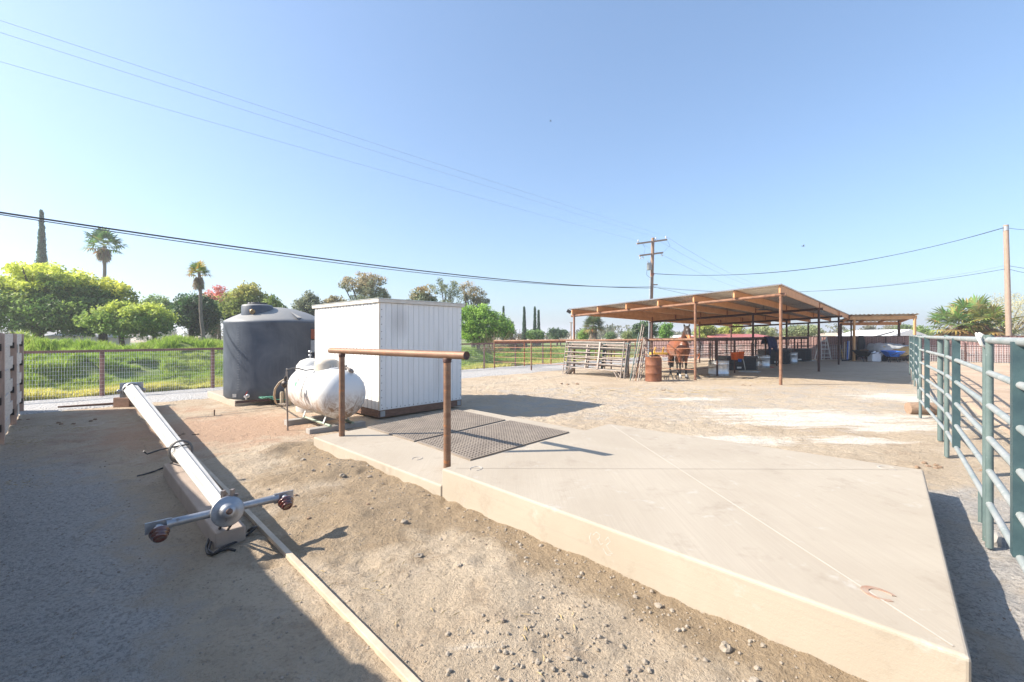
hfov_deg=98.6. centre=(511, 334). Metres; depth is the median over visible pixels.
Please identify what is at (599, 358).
corral panel
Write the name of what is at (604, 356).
corral panel
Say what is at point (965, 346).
wire fence
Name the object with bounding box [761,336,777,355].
horse blanket
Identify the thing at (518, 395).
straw
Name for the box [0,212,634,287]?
overhead wire
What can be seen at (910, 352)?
corral panel
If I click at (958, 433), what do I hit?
corral panel
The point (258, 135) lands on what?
overhead wire
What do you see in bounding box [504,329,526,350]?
bare bush
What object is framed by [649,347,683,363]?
yellow implement
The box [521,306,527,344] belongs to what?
cypress
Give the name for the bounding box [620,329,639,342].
leafy tree
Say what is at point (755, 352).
pipe fence
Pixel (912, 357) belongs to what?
corral panel
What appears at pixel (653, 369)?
oil drum
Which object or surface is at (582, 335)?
leafy tree
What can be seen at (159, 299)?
leafy tree
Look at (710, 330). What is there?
leafy tree
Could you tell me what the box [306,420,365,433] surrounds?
concrete block
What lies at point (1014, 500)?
corral panel
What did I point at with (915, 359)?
corral panel
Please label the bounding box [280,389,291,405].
riser pipes
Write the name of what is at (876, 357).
plastic drum
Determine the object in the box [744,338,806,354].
pipe fence
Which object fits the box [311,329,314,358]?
junction box
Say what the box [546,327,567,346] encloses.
leafy tree
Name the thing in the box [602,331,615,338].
leafy tree
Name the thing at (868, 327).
leafy tree
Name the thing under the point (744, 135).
sky
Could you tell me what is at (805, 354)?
feed bin
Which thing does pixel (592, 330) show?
fan palm
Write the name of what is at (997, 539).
stone chock
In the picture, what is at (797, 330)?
leafy tree
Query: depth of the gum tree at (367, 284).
41.44 m
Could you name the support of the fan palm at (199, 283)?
on the ground at (850, 409)
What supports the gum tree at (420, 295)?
on the ground at (850, 409)
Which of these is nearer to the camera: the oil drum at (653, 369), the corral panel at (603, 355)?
the oil drum at (653, 369)
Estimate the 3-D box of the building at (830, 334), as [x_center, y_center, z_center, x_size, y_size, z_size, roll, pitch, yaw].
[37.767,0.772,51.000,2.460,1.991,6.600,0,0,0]
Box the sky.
[0,0,1023,335]
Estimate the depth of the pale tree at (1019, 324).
35.57 m
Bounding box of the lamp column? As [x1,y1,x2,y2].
[116,382,293,555]
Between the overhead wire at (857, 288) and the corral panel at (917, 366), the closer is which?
the corral panel at (917, 366)
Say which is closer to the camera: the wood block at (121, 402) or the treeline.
the wood block at (121, 402)
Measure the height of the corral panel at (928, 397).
1.600 m
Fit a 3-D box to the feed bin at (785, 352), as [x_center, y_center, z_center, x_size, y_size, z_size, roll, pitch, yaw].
[14.944,1.222,25.172,1.358,0.850,0.955,0,0,0]
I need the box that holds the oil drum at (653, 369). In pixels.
[645,357,661,381]
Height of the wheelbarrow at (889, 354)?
0.690 m
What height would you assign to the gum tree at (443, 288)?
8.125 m
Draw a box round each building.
[27,332,97,340]
[95,334,129,345]
[691,334,765,337]
[820,333,842,335]
[837,329,928,335]
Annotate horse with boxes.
[667,324,691,378]
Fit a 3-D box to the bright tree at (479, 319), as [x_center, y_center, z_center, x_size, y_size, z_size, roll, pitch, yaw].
[-2.176,-0.184,33.020,5.130,4.472,2.945,0,0,0]
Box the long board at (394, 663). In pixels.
[193,454,420,681]
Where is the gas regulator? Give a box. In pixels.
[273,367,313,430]
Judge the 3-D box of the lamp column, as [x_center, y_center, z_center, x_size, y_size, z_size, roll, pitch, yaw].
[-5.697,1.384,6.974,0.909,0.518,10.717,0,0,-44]
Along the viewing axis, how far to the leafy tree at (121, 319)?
24.28 m
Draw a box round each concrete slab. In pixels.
[207,390,284,405]
[314,409,584,495]
[442,424,970,681]
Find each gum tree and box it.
[291,290,322,315]
[319,295,346,303]
[338,271,391,300]
[406,283,437,301]
[427,277,468,307]
[459,280,489,346]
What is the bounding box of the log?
[904,402,936,414]
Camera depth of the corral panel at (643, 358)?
17.20 m
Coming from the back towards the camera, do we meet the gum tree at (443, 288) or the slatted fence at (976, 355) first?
the gum tree at (443, 288)
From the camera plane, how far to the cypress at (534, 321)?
57.89 m
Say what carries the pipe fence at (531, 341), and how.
on the ground at (850, 409)
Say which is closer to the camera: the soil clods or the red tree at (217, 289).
the soil clods
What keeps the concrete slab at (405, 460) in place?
on the ground at (850, 409)
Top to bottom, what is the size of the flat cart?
0.400 m
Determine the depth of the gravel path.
12.89 m
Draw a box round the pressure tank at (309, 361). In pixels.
[295,350,316,412]
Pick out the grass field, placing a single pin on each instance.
(92, 369)
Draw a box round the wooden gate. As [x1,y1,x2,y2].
[9,333,23,416]
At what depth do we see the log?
8.81 m
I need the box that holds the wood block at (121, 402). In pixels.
[113,397,133,407]
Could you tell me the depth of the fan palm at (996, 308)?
27.93 m
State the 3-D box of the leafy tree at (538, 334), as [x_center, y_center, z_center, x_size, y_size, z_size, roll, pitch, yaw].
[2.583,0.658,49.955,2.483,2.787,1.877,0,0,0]
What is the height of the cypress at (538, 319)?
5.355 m
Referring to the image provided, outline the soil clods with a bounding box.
[266,458,758,681]
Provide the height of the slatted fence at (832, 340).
1.587 m
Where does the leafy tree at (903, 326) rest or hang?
on the ground at (850, 409)
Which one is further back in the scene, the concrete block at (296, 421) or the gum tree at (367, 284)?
the gum tree at (367, 284)
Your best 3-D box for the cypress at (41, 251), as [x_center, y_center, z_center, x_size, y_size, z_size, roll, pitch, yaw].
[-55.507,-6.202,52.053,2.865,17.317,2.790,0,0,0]
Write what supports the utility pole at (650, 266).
on the ground at (850, 409)
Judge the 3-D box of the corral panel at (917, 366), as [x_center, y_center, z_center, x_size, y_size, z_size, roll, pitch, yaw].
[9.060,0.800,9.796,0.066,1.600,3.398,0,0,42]
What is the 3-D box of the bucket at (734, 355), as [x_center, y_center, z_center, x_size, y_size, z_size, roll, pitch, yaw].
[9.199,0.802,18.200,0.331,0.456,0.330,0,0,0]
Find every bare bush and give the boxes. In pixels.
[469,329,510,353]
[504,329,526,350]
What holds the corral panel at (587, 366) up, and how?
on the ground at (850, 409)
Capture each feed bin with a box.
[718,356,757,369]
[757,349,790,363]
[783,348,811,361]
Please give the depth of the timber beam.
3.87 m
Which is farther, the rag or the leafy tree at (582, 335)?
the leafy tree at (582, 335)
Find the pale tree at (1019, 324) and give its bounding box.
[979,292,1023,335]
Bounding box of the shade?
[840,313,917,360]
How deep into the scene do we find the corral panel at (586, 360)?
18.37 m
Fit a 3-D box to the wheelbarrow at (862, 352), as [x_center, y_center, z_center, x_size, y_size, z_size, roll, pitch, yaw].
[21.279,1.242,26.596,1.064,0.739,1.505,0,0,-25]
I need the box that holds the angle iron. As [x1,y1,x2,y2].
[235,399,269,403]
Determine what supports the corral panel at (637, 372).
on the ground at (850, 409)
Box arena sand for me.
[906,361,1009,434]
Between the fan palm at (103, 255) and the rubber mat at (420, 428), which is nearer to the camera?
the rubber mat at (420, 428)
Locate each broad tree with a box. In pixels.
[0,260,112,339]
[62,267,140,342]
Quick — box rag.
[975,332,984,346]
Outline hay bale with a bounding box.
[883,346,908,356]
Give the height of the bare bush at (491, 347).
2.243 m
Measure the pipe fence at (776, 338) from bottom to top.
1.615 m
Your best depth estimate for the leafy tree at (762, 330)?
51.51 m
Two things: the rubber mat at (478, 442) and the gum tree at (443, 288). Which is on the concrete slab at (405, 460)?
the rubber mat at (478, 442)
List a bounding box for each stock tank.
[708,360,728,375]
[755,355,769,367]
[789,352,797,362]
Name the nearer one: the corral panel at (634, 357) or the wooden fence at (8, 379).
the wooden fence at (8, 379)
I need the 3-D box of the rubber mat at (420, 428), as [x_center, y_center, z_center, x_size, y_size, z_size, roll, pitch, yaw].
[-1.205,1.464,7.306,1.351,0.018,2.130,0,0,39]
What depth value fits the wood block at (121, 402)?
10.83 m
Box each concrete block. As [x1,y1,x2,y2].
[284,415,333,425]
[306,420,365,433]
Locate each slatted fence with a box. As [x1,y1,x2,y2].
[644,336,825,358]
[826,336,951,360]
[961,336,1023,361]
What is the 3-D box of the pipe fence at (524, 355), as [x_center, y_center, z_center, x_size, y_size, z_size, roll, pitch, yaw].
[4.338,1.138,29.013,0.090,1.586,14.991,0,0,45]
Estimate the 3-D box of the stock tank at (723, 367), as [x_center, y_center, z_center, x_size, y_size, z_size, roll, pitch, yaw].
[8.402,1.348,17.900,0.793,0.600,0.793,0,0,0]
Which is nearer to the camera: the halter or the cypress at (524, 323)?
the halter
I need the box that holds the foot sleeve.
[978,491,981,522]
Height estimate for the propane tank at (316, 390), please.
1.148 m
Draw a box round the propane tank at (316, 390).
[288,358,365,426]
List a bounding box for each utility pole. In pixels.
[637,236,669,356]
[1003,224,1011,335]
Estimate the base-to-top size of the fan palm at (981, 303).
4.706 m
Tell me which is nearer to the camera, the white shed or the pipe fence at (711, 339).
the white shed
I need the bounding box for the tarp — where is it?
[866,343,908,360]
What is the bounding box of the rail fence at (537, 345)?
[492,339,637,346]
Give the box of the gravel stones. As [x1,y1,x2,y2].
[0,422,1018,681]
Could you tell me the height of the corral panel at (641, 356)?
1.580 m
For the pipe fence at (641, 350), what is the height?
1.585 m
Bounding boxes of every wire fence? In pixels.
[24,342,641,400]
[704,343,1009,362]
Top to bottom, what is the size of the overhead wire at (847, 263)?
2.313 m
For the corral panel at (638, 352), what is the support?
on the ground at (850, 409)
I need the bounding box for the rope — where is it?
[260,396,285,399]
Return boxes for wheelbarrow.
[850,349,880,361]
[880,350,906,361]
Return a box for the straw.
[0,371,821,674]
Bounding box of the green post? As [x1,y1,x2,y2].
[937,339,943,440]
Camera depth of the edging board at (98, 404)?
10.93 m
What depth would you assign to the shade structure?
19.70 m
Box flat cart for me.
[882,355,923,360]
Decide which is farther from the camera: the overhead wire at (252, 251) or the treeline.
the treeline
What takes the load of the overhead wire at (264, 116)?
attached to the utility pole at (650, 266)
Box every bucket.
[730,349,738,359]
[738,348,743,358]
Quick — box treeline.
[0,323,1023,340]
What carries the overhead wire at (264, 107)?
attached to the utility pole at (650, 266)
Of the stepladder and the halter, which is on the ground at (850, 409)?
the stepladder
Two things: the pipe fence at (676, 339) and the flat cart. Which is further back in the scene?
the flat cart
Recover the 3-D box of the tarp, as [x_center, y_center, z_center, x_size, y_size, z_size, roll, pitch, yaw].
[23.205,1.188,27.282,1.753,1.389,1.204,0,0,0]
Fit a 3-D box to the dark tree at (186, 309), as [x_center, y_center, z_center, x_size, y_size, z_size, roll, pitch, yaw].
[-22.314,-0.515,31.097,3.669,5.133,2.761,0,0,0]
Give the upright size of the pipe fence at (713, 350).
1.620 m
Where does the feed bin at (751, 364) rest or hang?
on the ground at (850, 409)
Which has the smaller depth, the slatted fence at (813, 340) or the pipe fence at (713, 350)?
the pipe fence at (713, 350)
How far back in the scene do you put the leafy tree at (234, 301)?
33.31 m
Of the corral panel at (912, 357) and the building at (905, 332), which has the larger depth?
the building at (905, 332)
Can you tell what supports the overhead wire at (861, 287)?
attached to the utility pole at (650, 266)
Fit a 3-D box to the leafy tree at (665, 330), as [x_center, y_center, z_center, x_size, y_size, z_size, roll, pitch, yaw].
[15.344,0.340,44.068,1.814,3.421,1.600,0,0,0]
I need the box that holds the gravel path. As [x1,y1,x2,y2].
[19,357,688,414]
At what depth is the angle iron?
10.40 m
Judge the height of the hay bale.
0.746 m
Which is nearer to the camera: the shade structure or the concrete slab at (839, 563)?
the concrete slab at (839, 563)
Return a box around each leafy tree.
[70,299,181,346]
[137,292,172,338]
[215,280,272,323]
[262,294,287,307]
[525,329,544,344]
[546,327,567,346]
[576,329,588,346]
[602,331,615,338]
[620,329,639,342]
[630,320,660,337]
[656,322,674,337]
[692,324,719,337]
[717,324,745,333]
[743,324,777,336]
[778,324,826,336]
[858,325,878,329]
[881,325,896,329]
[891,323,912,329]
[910,325,931,335]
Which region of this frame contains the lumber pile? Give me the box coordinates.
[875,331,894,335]
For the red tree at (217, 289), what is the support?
on the ground at (850, 409)
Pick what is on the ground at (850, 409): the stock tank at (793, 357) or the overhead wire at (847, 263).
the stock tank at (793, 357)
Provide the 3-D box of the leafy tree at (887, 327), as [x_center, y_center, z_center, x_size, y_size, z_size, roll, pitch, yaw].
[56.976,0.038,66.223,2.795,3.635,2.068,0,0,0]
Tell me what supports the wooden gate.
attached to the wooden fence at (8, 379)
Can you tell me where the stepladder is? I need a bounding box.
[814,336,831,359]
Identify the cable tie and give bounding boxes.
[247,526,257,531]
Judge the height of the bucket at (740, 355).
0.446 m
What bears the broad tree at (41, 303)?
on the ground at (850, 409)
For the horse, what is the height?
2.112 m
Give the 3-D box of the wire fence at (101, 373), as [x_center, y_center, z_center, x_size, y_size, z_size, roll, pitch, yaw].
[-2.045,1.153,23.145,0.134,1.428,35.617,0,0,45]
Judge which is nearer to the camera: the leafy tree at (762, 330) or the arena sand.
the arena sand
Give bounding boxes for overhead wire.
[0,20,657,233]
[0,32,653,236]
[0,61,633,239]
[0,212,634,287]
[0,214,651,286]
[654,269,1002,291]
[655,227,1003,274]
[657,266,1000,290]
[663,228,1001,275]
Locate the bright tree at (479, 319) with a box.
[461,302,515,350]
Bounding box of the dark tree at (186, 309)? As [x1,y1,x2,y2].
[168,291,224,337]
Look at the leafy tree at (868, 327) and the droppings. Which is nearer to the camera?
the droppings
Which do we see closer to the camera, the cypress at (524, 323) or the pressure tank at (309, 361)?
the pressure tank at (309, 361)
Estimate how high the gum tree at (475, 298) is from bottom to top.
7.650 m
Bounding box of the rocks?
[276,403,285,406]
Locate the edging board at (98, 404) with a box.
[58,403,112,407]
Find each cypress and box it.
[34,209,50,331]
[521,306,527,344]
[532,306,536,344]
[537,309,541,346]
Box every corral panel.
[562,341,624,377]
[565,343,627,378]
[566,342,628,377]
[567,345,629,377]
[569,343,630,376]
[630,333,639,380]
[632,324,644,380]
[635,337,645,380]
[638,337,646,380]
[640,337,647,378]
[909,335,911,374]
[912,335,913,379]
[914,335,916,385]
[917,335,918,398]
[919,335,944,455]
[944,335,984,540]
[984,335,1023,572]
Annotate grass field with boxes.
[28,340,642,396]
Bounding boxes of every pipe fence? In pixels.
[494,339,575,369]
[495,341,635,365]
[574,338,693,375]
[577,341,730,368]
[653,340,751,367]
[697,338,753,375]
[700,339,785,355]
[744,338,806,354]
[754,337,786,365]
[788,337,808,355]
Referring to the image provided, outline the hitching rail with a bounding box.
[328,348,469,467]
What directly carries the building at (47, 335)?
on the ground at (850, 409)
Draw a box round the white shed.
[311,298,464,417]
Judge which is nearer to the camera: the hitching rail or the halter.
the hitching rail
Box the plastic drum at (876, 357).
[867,351,880,361]
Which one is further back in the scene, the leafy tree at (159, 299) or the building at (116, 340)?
the building at (116, 340)
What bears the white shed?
on the ground at (850, 409)
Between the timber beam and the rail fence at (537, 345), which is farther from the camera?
the rail fence at (537, 345)
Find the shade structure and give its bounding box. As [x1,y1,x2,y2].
[566,283,852,384]
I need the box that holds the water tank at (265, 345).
[223,302,314,399]
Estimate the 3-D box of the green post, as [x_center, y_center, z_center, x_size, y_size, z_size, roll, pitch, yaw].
[6.477,0.820,6.658,0.070,1.560,0.070,0,0,0]
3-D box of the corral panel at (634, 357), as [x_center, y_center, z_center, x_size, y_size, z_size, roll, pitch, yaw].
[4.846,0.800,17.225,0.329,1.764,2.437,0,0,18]
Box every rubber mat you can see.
[367,410,504,441]
[417,420,568,460]
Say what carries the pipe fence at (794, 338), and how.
on the ground at (850, 409)
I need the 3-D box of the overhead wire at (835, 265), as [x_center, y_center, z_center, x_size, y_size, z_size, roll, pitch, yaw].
[20.415,-5.441,29.999,20.454,2.333,0.011,0,0,17]
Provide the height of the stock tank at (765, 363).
0.620 m
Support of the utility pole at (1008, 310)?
on the ground at (850, 409)
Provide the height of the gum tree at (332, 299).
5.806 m
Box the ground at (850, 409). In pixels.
[0,335,1023,681]
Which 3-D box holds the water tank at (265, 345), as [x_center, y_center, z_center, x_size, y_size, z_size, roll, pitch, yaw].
[-6.420,0.378,11.996,2.504,2.445,2.612,0,0,0]
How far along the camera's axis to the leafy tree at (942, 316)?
28.43 m
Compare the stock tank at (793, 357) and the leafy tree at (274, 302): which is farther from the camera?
the leafy tree at (274, 302)
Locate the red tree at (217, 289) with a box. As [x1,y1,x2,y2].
[192,285,227,339]
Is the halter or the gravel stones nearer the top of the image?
the halter
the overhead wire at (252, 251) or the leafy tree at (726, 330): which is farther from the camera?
the leafy tree at (726, 330)
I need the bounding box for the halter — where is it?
[709,341,712,364]
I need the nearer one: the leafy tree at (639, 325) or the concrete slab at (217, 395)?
the concrete slab at (217, 395)
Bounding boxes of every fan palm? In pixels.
[78,226,127,276]
[185,259,212,339]
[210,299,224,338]
[581,316,604,346]
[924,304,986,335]
[941,293,1003,335]
[960,304,1023,335]
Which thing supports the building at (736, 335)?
on the ground at (850, 409)
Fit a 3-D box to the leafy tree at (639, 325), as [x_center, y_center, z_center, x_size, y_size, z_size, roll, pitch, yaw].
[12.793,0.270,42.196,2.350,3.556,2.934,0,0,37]
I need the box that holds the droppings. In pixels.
[18,383,981,519]
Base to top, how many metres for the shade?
2.870 m
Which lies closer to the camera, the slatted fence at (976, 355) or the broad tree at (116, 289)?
the slatted fence at (976, 355)
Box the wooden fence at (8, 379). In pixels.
[0,333,16,444]
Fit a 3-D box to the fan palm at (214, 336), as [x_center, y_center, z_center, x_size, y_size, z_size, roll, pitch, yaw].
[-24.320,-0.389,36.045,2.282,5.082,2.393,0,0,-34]
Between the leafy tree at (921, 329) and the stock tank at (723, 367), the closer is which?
the stock tank at (723, 367)
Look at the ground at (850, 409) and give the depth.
3.16 m
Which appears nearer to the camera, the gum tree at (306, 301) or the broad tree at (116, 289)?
the broad tree at (116, 289)
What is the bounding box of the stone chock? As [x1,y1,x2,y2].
[994,531,1001,546]
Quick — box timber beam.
[163,463,245,548]
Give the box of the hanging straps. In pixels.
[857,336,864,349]

